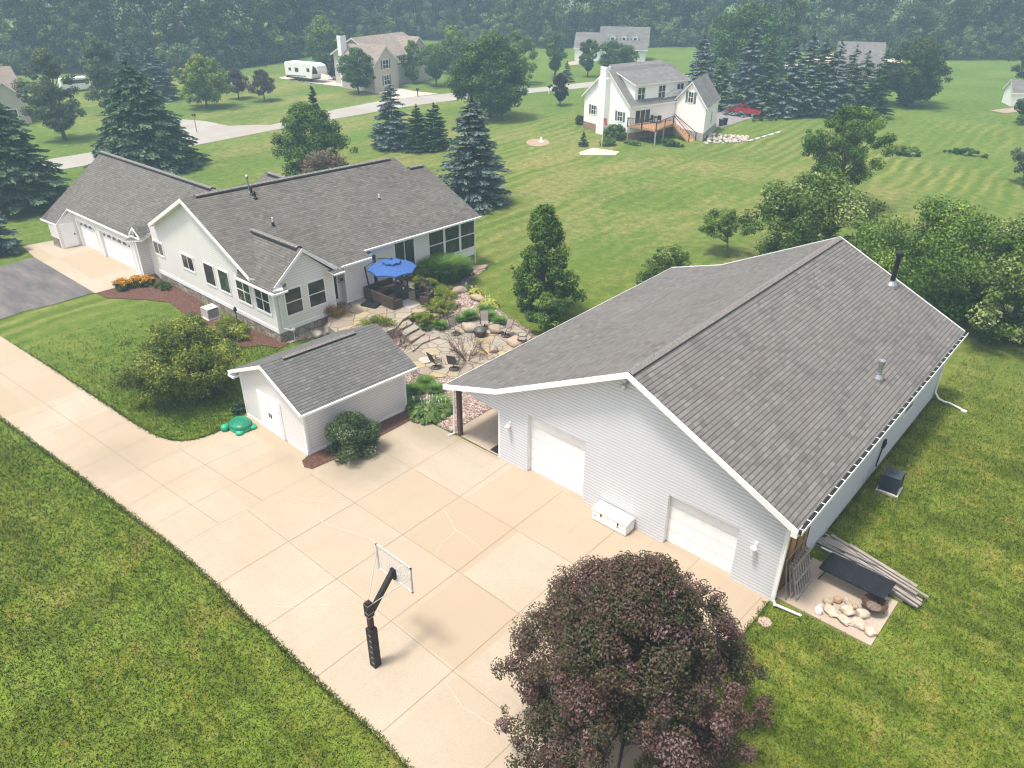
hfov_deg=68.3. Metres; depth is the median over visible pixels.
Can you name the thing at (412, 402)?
hosta plant
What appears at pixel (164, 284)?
shrub
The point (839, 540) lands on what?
lumber board
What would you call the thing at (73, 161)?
street
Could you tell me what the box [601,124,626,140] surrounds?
shrub
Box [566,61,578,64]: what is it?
driveway
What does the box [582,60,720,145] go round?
neighbour house
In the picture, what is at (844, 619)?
rock
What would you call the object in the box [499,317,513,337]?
swivel chair
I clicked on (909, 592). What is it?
lumber board
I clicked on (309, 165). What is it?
weeping shrub
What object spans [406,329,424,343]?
stone step
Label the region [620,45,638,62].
tree
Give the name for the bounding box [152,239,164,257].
window
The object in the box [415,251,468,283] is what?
ornamental grass
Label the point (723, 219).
fruit tree
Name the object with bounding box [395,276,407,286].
patio table
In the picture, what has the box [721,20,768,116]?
spruce tree
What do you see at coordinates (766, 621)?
stepping stone
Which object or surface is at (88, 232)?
garage door
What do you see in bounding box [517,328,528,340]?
swivel chair
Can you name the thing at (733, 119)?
gravel drive
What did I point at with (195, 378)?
crabapple tree
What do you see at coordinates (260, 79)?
purple tree
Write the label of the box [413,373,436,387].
daylily clump
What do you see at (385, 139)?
spruce tree
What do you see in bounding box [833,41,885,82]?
hidden house
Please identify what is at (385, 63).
window
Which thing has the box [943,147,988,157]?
shrub
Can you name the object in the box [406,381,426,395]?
daylily clump
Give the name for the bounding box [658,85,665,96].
window
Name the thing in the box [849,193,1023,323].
tree
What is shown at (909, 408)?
window
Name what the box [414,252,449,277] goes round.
ornamental grass
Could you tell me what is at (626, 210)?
ground
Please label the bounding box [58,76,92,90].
white van
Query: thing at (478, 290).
hosta plant
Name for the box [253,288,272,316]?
window
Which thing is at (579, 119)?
shrub
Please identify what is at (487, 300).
hosta plant
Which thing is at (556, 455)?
garage door
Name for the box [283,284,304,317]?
window
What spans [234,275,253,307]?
window
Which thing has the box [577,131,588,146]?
conifer
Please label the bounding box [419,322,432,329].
daylily clump
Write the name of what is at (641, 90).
window
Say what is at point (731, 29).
maple tree
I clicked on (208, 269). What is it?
window
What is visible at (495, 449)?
door mat
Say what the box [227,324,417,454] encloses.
garden shed
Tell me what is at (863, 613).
rock
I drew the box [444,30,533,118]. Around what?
maple tree
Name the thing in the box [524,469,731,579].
door thresholds
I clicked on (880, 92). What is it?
spruce tree
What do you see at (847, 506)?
side lawn
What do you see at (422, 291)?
wicker armchair
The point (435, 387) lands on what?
daylily clump
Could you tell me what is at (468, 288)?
hosta plant
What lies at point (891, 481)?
air conditioner
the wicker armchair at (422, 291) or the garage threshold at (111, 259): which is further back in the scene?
the garage threshold at (111, 259)
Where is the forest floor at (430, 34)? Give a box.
[0,15,1023,74]
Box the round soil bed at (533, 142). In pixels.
[526,139,548,145]
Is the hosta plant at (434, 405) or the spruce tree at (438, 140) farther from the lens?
the spruce tree at (438, 140)
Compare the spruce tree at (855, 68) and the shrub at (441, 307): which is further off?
the spruce tree at (855, 68)
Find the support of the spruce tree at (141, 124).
on the ground at (626, 210)
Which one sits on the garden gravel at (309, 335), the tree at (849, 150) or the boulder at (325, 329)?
the boulder at (325, 329)
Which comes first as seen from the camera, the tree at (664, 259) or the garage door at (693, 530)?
the garage door at (693, 530)
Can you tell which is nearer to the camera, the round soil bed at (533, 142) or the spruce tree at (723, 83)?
the round soil bed at (533, 142)
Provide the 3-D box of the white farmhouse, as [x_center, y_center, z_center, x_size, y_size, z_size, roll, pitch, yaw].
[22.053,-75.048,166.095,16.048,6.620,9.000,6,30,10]
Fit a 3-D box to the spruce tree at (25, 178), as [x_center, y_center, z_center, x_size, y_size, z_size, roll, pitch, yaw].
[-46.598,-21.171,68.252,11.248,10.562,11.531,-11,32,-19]
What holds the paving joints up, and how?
on the driveway at (454, 620)
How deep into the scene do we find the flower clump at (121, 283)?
53.34 m
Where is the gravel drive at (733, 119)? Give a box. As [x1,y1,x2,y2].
[715,111,762,127]
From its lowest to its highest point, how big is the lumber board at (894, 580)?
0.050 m
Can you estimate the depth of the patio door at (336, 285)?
49.65 m
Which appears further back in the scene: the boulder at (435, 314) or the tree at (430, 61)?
the tree at (430, 61)
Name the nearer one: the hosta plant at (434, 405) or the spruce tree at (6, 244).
the hosta plant at (434, 405)
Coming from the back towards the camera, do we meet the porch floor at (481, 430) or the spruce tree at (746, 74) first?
the spruce tree at (746, 74)
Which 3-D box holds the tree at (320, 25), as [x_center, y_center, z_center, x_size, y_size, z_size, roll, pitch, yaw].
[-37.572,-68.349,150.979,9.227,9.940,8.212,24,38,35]
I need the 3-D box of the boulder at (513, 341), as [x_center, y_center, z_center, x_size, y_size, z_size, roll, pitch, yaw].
[0.383,-2.661,46.290,1.370,0.418,1.051,-22,36,-33]
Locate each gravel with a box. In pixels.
[289,325,413,383]
[412,377,490,429]
[422,267,516,331]
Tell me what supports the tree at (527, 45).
on the ground at (626, 210)
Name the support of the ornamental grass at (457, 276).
on the gravel bed at (522, 327)
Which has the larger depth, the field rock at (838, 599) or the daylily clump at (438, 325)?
the daylily clump at (438, 325)
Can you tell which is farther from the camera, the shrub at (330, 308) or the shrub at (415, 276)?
the shrub at (415, 276)
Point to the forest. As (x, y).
(281, 32)
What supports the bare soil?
on the ground at (626, 210)
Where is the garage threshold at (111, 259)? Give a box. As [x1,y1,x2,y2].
[81,245,141,274]
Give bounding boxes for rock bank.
[703,132,748,144]
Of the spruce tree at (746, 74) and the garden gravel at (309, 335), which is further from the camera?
the spruce tree at (746, 74)
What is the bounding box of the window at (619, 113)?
[617,111,622,121]
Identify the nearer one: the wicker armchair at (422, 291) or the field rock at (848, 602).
the field rock at (848, 602)
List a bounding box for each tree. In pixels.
[0,102,71,214]
[0,211,22,254]
[10,46,86,139]
[78,36,123,109]
[82,61,212,175]
[110,315,249,405]
[117,33,145,86]
[137,45,180,101]
[172,53,232,107]
[221,68,248,98]
[245,69,275,100]
[270,101,358,176]
[302,14,344,67]
[320,50,335,78]
[335,46,375,93]
[367,81,413,152]
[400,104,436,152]
[401,40,422,83]
[416,43,451,85]
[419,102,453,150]
[436,94,511,214]
[438,24,468,71]
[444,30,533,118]
[490,550,777,767]
[503,30,537,83]
[509,204,586,315]
[524,291,564,332]
[545,32,567,76]
[550,73,568,104]
[562,61,574,82]
[578,39,600,76]
[593,40,629,65]
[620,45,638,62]
[636,244,692,284]
[684,34,715,84]
[692,0,792,84]
[698,208,751,257]
[711,53,735,111]
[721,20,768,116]
[737,167,888,255]
[749,44,782,117]
[764,33,806,117]
[770,0,808,72]
[788,30,824,117]
[792,39,835,117]
[800,104,897,189]
[807,40,850,118]
[828,45,864,118]
[834,50,875,113]
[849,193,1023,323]
[861,46,895,119]
[874,36,953,105]
[931,214,1023,347]
[1006,41,1023,78]
[1010,147,1023,182]
[1013,98,1023,121]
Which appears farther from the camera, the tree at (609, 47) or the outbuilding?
the tree at (609, 47)
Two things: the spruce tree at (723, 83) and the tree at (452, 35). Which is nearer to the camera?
the spruce tree at (723, 83)
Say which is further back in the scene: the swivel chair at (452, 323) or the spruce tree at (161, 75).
the spruce tree at (161, 75)
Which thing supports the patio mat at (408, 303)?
on the patio at (399, 316)
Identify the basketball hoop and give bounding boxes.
[363,543,413,668]
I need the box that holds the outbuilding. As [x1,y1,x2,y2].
[443,236,967,616]
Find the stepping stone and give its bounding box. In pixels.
[758,616,771,626]
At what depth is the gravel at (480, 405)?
39.98 m
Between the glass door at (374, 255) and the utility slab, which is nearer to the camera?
the utility slab
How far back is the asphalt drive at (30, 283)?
53.81 m
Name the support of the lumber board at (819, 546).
on the ground at (626, 210)
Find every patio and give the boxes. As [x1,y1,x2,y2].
[328,279,439,337]
[404,320,531,377]
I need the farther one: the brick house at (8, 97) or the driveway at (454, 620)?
the brick house at (8, 97)
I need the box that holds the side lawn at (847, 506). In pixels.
[634,341,1023,767]
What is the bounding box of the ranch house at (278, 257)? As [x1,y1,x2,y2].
[40,151,481,341]
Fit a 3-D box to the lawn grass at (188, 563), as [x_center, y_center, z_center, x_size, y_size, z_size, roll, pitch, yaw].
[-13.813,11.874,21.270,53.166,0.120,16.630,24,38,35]
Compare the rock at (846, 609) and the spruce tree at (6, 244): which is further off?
the spruce tree at (6, 244)
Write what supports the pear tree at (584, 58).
on the ground at (626, 210)
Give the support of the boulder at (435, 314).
on the gravel bed at (522, 327)
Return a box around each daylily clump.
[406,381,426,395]
[407,394,422,405]
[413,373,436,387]
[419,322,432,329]
[425,380,442,393]
[429,393,452,404]
[432,318,448,329]
[454,314,466,322]
[458,308,479,320]
[475,303,492,309]
[484,309,497,319]
[491,315,507,324]
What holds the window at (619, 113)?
in the neighbour house at (631, 98)
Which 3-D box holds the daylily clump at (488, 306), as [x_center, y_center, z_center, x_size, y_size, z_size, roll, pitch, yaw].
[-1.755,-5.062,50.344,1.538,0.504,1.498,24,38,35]
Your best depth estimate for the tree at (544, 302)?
46.77 m
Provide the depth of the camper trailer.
136.86 m
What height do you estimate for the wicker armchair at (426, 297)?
0.840 m
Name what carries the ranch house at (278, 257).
on the ground at (626, 210)
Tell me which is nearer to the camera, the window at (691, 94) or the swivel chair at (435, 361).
the swivel chair at (435, 361)
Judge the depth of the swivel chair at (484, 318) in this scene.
48.05 m
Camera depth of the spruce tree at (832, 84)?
107.77 m
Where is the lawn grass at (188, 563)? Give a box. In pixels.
[0,415,414,767]
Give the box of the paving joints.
[1,373,761,767]
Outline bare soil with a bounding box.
[991,108,1020,112]
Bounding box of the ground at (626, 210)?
[0,0,1023,767]
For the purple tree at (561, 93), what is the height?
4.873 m
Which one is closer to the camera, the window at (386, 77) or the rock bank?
the rock bank
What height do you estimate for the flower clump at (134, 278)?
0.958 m
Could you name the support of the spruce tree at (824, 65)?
on the ground at (626, 210)
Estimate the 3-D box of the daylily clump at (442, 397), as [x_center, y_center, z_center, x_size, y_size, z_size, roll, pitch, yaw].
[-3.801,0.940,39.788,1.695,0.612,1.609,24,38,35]
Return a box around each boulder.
[311,330,322,337]
[323,322,328,333]
[418,356,430,363]
[430,313,439,325]
[452,286,467,293]
[461,322,476,332]
[465,348,476,355]
[469,294,484,301]
[472,264,487,269]
[488,324,504,333]
[489,346,498,352]
[506,335,526,347]
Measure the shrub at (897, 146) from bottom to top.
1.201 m
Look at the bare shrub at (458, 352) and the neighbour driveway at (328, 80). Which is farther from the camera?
the neighbour driveway at (328, 80)
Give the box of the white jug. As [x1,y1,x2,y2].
[814,604,822,614]
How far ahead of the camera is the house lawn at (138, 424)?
40.46 m
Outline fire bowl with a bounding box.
[861,594,888,612]
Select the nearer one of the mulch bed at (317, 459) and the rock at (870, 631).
the rock at (870, 631)
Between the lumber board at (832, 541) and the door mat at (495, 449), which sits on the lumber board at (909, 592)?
the lumber board at (832, 541)
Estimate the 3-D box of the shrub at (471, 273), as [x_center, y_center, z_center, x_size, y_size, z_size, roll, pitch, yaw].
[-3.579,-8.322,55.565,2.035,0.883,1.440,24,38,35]
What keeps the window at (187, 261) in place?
in the ranch house at (278, 257)
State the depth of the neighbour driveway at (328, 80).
131.24 m
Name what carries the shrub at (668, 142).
on the ground at (626, 210)
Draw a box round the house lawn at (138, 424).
[9,312,277,441]
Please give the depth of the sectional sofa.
50.29 m
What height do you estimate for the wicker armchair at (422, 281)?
0.840 m
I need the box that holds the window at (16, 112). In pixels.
[6,108,19,119]
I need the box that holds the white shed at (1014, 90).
[1001,79,1023,105]
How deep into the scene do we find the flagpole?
91.86 m
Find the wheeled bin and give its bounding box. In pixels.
[719,119,723,125]
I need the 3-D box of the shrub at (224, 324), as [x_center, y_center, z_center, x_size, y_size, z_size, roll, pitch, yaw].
[-17.376,-3.475,46.859,2.075,1.399,2.382,-10,32,-18]
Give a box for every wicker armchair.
[414,278,428,289]
[415,285,429,298]
[419,291,433,305]
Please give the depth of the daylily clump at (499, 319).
48.68 m
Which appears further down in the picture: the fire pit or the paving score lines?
the paving score lines
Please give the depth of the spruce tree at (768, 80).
108.32 m
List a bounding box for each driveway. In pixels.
[0,336,769,767]
[280,74,437,98]
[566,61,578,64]
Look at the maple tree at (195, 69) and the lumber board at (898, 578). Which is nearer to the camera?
the lumber board at (898, 578)
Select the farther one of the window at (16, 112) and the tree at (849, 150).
the window at (16, 112)
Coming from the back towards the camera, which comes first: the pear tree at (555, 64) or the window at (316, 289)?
the pear tree at (555, 64)
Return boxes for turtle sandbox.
[220,416,256,435]
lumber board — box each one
[815,543,902,601]
[816,540,894,589]
[818,538,852,561]
[822,537,843,552]
[824,547,913,606]
[825,536,852,553]
[830,534,900,578]
[835,540,915,591]
[840,547,890,579]
[840,555,918,607]
[844,553,921,604]
[848,543,917,587]
[855,554,917,594]
[856,552,928,597]
[889,578,922,601]
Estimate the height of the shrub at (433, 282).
1.080 m
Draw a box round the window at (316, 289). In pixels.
[306,277,327,309]
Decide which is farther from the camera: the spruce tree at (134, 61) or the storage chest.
the spruce tree at (134, 61)
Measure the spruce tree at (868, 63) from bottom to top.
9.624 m
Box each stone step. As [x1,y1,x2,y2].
[397,319,412,335]
[401,324,418,339]
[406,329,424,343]
[411,332,439,351]
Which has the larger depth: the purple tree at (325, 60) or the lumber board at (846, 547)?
the purple tree at (325, 60)
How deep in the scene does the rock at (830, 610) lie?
27.44 m
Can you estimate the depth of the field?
166.98 m
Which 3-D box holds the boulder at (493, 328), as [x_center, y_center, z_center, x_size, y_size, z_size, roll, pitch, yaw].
[-0.979,-3.473,47.693,1.107,0.418,0.975,1,30,1]
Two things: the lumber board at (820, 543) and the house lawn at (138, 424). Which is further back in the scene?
the house lawn at (138, 424)
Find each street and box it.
[42,62,818,170]
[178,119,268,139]
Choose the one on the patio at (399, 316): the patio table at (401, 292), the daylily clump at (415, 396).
the patio table at (401, 292)
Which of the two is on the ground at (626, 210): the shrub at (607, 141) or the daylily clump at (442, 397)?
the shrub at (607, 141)
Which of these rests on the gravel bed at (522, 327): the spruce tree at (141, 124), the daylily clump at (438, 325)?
the daylily clump at (438, 325)
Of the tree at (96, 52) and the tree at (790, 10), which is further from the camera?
the tree at (790, 10)
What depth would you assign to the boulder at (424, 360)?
44.20 m
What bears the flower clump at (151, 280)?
on the mulch bed at (181, 301)
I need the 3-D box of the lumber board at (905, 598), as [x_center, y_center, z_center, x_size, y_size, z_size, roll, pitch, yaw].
[13.901,7.455,28.691,0.090,0.050,3.249,-18,35,-29]
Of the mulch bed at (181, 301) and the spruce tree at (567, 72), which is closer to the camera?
the mulch bed at (181, 301)
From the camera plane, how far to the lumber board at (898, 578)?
28.78 m
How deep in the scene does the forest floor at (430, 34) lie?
183.25 m
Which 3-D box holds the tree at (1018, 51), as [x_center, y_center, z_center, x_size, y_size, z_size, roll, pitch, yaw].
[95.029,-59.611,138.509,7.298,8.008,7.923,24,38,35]
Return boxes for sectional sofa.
[363,277,402,309]
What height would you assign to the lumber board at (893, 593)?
0.050 m
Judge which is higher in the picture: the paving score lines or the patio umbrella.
the patio umbrella
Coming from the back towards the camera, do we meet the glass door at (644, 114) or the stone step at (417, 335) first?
the glass door at (644, 114)
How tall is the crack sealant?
0.001 m
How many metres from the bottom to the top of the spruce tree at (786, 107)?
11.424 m
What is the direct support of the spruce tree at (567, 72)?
on the ground at (626, 210)
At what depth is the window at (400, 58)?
134.34 m
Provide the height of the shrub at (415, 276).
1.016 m
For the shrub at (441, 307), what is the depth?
49.06 m
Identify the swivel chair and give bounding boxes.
[426,352,441,369]
[446,355,459,370]
[447,315,461,335]
[479,310,489,327]
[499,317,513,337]
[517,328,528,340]
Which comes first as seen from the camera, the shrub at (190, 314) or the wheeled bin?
the shrub at (190, 314)
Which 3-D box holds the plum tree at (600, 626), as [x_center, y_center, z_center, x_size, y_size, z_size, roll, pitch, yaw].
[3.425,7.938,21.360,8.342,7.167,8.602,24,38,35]
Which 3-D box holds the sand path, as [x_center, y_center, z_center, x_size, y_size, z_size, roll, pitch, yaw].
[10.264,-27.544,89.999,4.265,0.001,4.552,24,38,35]
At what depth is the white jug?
27.36 m
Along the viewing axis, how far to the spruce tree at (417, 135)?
89.55 m
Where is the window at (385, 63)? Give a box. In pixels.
[382,59,388,68]
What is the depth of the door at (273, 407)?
36.88 m
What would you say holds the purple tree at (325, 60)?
on the ground at (626, 210)
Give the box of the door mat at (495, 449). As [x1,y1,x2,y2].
[490,445,497,453]
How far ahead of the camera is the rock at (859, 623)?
26.92 m
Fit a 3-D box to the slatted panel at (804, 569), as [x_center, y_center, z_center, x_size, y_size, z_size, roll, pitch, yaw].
[10.878,7.100,28.257,0.455,1.460,1.500,24,38,35]
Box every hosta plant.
[405,396,424,412]
[407,394,448,424]
[434,398,452,418]
[463,282,471,290]
[468,286,482,294]
[478,295,499,308]
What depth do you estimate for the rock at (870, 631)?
26.62 m
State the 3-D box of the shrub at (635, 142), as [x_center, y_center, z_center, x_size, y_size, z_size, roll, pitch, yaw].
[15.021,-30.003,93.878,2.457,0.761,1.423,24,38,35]
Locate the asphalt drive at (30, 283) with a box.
[0,257,93,318]
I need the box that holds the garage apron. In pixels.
[22,241,142,292]
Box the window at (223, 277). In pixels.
[216,268,231,295]
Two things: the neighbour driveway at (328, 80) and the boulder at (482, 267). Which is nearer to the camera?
the boulder at (482, 267)
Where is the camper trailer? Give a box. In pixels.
[284,60,326,81]
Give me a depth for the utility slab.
28.11 m
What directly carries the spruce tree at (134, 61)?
on the ground at (626, 210)
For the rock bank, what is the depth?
96.04 m
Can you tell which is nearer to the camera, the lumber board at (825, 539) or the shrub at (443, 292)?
the lumber board at (825, 539)
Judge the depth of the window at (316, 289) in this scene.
47.17 m
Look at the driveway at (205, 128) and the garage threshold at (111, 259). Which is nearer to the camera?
the garage threshold at (111, 259)
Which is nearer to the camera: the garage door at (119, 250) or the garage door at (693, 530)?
the garage door at (693, 530)
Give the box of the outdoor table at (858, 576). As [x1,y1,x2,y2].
[818,552,895,603]
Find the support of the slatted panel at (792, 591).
on the utility slab
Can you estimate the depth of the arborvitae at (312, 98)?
82.98 m
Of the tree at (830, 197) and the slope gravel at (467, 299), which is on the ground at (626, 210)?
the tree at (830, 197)
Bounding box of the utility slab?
[776,558,897,646]
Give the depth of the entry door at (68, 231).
60.59 m
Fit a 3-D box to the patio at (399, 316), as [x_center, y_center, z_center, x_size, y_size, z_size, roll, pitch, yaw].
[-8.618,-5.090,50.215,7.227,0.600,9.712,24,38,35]
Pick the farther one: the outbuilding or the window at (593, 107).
the window at (593, 107)
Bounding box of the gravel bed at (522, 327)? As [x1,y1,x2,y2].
[287,264,535,431]
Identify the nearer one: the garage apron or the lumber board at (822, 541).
the lumber board at (822, 541)
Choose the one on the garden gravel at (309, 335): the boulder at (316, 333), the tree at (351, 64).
the boulder at (316, 333)
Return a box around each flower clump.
[112,277,130,291]
[127,274,147,287]
[138,274,155,286]
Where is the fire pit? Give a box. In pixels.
[473,326,486,337]
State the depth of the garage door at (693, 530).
29.52 m
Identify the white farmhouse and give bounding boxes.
[573,26,650,61]
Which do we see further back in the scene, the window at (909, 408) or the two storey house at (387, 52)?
the two storey house at (387, 52)
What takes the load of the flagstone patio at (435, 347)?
on the gravel bed at (522, 327)
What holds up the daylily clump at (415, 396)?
on the gravel bed at (522, 327)
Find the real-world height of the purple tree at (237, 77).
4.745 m
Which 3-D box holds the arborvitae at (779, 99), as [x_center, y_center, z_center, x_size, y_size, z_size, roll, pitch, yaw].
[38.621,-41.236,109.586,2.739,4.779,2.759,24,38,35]
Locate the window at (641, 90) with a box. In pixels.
[637,87,645,99]
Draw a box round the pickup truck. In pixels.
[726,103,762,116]
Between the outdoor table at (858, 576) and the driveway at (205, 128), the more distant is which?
the driveway at (205, 128)
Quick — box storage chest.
[592,500,634,535]
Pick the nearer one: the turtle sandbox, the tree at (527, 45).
the turtle sandbox
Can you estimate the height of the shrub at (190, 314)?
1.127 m
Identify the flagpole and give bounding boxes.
[601,118,606,145]
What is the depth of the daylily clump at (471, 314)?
49.23 m
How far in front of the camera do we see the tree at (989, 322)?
44.97 m
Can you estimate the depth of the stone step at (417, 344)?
46.51 m
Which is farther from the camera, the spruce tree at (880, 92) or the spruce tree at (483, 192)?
the spruce tree at (880, 92)
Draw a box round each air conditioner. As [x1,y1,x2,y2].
[200,303,221,320]
[875,466,905,497]
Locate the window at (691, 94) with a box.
[687,91,693,103]
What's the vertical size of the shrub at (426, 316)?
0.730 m
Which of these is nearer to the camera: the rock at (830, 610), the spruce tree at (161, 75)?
the rock at (830, 610)
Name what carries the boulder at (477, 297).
on the gravel bed at (522, 327)
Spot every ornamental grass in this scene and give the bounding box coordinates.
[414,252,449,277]
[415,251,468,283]
[427,251,478,281]
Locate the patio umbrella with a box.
[360,258,416,308]
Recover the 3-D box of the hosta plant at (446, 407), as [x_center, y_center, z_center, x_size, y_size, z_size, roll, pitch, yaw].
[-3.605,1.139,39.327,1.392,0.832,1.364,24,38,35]
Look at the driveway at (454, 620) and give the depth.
30.72 m
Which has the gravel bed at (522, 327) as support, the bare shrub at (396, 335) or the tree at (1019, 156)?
the bare shrub at (396, 335)
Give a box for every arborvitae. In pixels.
[308,83,325,151]
[771,84,784,115]
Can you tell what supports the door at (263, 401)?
in the garden shed at (300, 397)
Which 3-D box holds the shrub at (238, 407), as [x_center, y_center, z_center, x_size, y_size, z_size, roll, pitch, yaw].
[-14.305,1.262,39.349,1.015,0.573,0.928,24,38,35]
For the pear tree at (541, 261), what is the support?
on the ground at (626, 210)
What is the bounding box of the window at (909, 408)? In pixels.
[902,400,914,418]
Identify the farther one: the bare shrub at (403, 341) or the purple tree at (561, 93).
the purple tree at (561, 93)
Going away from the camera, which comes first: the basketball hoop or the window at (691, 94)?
the basketball hoop
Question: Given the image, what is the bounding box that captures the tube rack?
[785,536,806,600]
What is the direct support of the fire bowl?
on the utility slab
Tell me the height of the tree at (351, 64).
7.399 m
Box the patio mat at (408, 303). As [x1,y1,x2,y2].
[402,299,419,308]
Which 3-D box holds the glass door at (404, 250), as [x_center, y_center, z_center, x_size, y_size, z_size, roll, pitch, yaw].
[-7.522,-8.900,53.094,0.045,2.628,1.899,26,39,38]
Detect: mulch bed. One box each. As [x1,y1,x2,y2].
[96,274,287,347]
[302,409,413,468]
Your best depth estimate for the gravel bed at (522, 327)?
46.33 m
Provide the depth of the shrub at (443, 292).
50.40 m
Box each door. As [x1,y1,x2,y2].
[59,222,79,247]
[79,221,99,251]
[101,231,135,268]
[257,392,273,432]
[268,399,283,439]
[333,275,339,301]
[372,252,378,281]
[393,238,416,275]
[530,417,585,495]
[634,108,650,124]
[666,497,738,573]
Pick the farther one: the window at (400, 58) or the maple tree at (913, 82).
the window at (400, 58)
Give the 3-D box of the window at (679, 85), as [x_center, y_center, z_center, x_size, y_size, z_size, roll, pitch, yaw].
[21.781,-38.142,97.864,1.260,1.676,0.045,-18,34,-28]
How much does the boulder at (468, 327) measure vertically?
0.460 m
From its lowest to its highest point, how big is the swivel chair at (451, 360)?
1.067 m
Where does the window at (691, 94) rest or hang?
in the neighbour house at (631, 98)
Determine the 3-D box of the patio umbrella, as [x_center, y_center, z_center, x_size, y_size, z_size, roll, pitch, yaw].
[-8.098,-6.967,49.828,3.430,3.064,3.211,4,30,7]
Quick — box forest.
[0,0,1023,73]
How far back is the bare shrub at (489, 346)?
45.04 m
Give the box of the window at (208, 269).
[202,261,217,288]
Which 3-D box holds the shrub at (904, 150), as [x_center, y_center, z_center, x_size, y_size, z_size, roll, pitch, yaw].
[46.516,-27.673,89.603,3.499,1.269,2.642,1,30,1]
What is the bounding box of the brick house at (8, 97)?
[0,66,31,123]
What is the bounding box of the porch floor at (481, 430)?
[455,409,497,454]
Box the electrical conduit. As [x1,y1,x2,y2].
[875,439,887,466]
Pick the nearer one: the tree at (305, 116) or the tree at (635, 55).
the tree at (305, 116)
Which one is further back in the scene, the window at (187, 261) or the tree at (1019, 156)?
the tree at (1019, 156)
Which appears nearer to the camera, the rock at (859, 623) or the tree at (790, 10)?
the rock at (859, 623)
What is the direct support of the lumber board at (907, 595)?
on the lumber board at (822, 541)
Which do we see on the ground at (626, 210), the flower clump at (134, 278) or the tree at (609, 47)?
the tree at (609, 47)
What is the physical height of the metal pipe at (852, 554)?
0.050 m
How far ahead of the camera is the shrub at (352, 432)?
35.48 m
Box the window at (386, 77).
[384,74,389,85]
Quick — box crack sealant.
[244,493,509,735]
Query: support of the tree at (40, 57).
on the ground at (626, 210)
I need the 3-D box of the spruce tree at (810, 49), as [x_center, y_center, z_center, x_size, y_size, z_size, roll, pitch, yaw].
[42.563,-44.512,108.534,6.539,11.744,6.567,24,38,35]
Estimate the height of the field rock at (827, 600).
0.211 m
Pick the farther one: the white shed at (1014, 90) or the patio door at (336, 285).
the white shed at (1014, 90)
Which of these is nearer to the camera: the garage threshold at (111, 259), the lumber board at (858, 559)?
the lumber board at (858, 559)
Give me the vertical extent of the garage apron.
0.001 m
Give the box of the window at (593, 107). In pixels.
[591,104,595,114]
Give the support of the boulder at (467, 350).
on the gravel bed at (522, 327)
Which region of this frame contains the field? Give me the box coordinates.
[807,54,902,62]
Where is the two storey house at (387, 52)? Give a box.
[330,32,429,91]
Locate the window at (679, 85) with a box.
[676,83,683,88]
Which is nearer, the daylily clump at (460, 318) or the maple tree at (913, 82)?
the daylily clump at (460, 318)
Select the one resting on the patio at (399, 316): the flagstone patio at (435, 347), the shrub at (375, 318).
the shrub at (375, 318)
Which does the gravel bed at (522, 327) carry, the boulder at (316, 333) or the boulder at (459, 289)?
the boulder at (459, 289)
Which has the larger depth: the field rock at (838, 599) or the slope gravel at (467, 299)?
the slope gravel at (467, 299)
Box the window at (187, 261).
[180,252,195,273]
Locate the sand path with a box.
[579,148,617,154]
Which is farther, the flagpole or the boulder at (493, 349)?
the flagpole
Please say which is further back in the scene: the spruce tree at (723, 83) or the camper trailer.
the camper trailer
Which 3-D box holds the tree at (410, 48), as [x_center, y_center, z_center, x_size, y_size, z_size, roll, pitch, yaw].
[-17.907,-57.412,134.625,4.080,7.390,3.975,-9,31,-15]
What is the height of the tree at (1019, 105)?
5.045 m
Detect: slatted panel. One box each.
[789,546,806,597]
[792,547,812,600]
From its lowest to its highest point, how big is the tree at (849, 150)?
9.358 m
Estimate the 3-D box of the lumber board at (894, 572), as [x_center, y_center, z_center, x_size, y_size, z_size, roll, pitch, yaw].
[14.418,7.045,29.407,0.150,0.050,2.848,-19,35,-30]
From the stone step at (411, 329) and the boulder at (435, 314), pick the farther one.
the boulder at (435, 314)
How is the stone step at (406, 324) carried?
on the gravel bed at (522, 327)
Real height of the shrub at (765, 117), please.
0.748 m
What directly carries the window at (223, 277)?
in the ranch house at (278, 257)
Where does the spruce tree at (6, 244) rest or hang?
on the ground at (626, 210)
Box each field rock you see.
[822,597,833,604]
[833,596,842,603]
[845,600,852,605]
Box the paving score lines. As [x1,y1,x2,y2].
[0,362,311,546]
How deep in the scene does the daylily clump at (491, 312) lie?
49.35 m
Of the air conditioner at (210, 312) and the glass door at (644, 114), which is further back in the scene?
the glass door at (644, 114)
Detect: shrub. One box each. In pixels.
[153,280,171,290]
[185,312,205,322]
[214,316,250,339]
[230,401,245,414]
[296,148,346,174]
[319,303,352,323]
[324,410,382,463]
[355,313,400,330]
[378,322,403,338]
[384,330,411,346]
[406,269,431,281]
[408,311,438,323]
[411,277,453,290]
[420,298,457,314]
[433,285,460,302]
[438,327,488,363]
[462,267,475,277]
[477,339,501,357]
[575,115,583,124]
[599,137,616,146]
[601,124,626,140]
[624,140,640,145]
[650,138,684,146]
[752,116,777,120]
[888,146,921,156]
[889,143,903,153]
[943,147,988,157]
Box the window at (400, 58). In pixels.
[398,56,402,64]
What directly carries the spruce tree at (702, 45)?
on the ground at (626, 210)
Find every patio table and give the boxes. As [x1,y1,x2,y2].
[389,284,413,299]
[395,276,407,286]

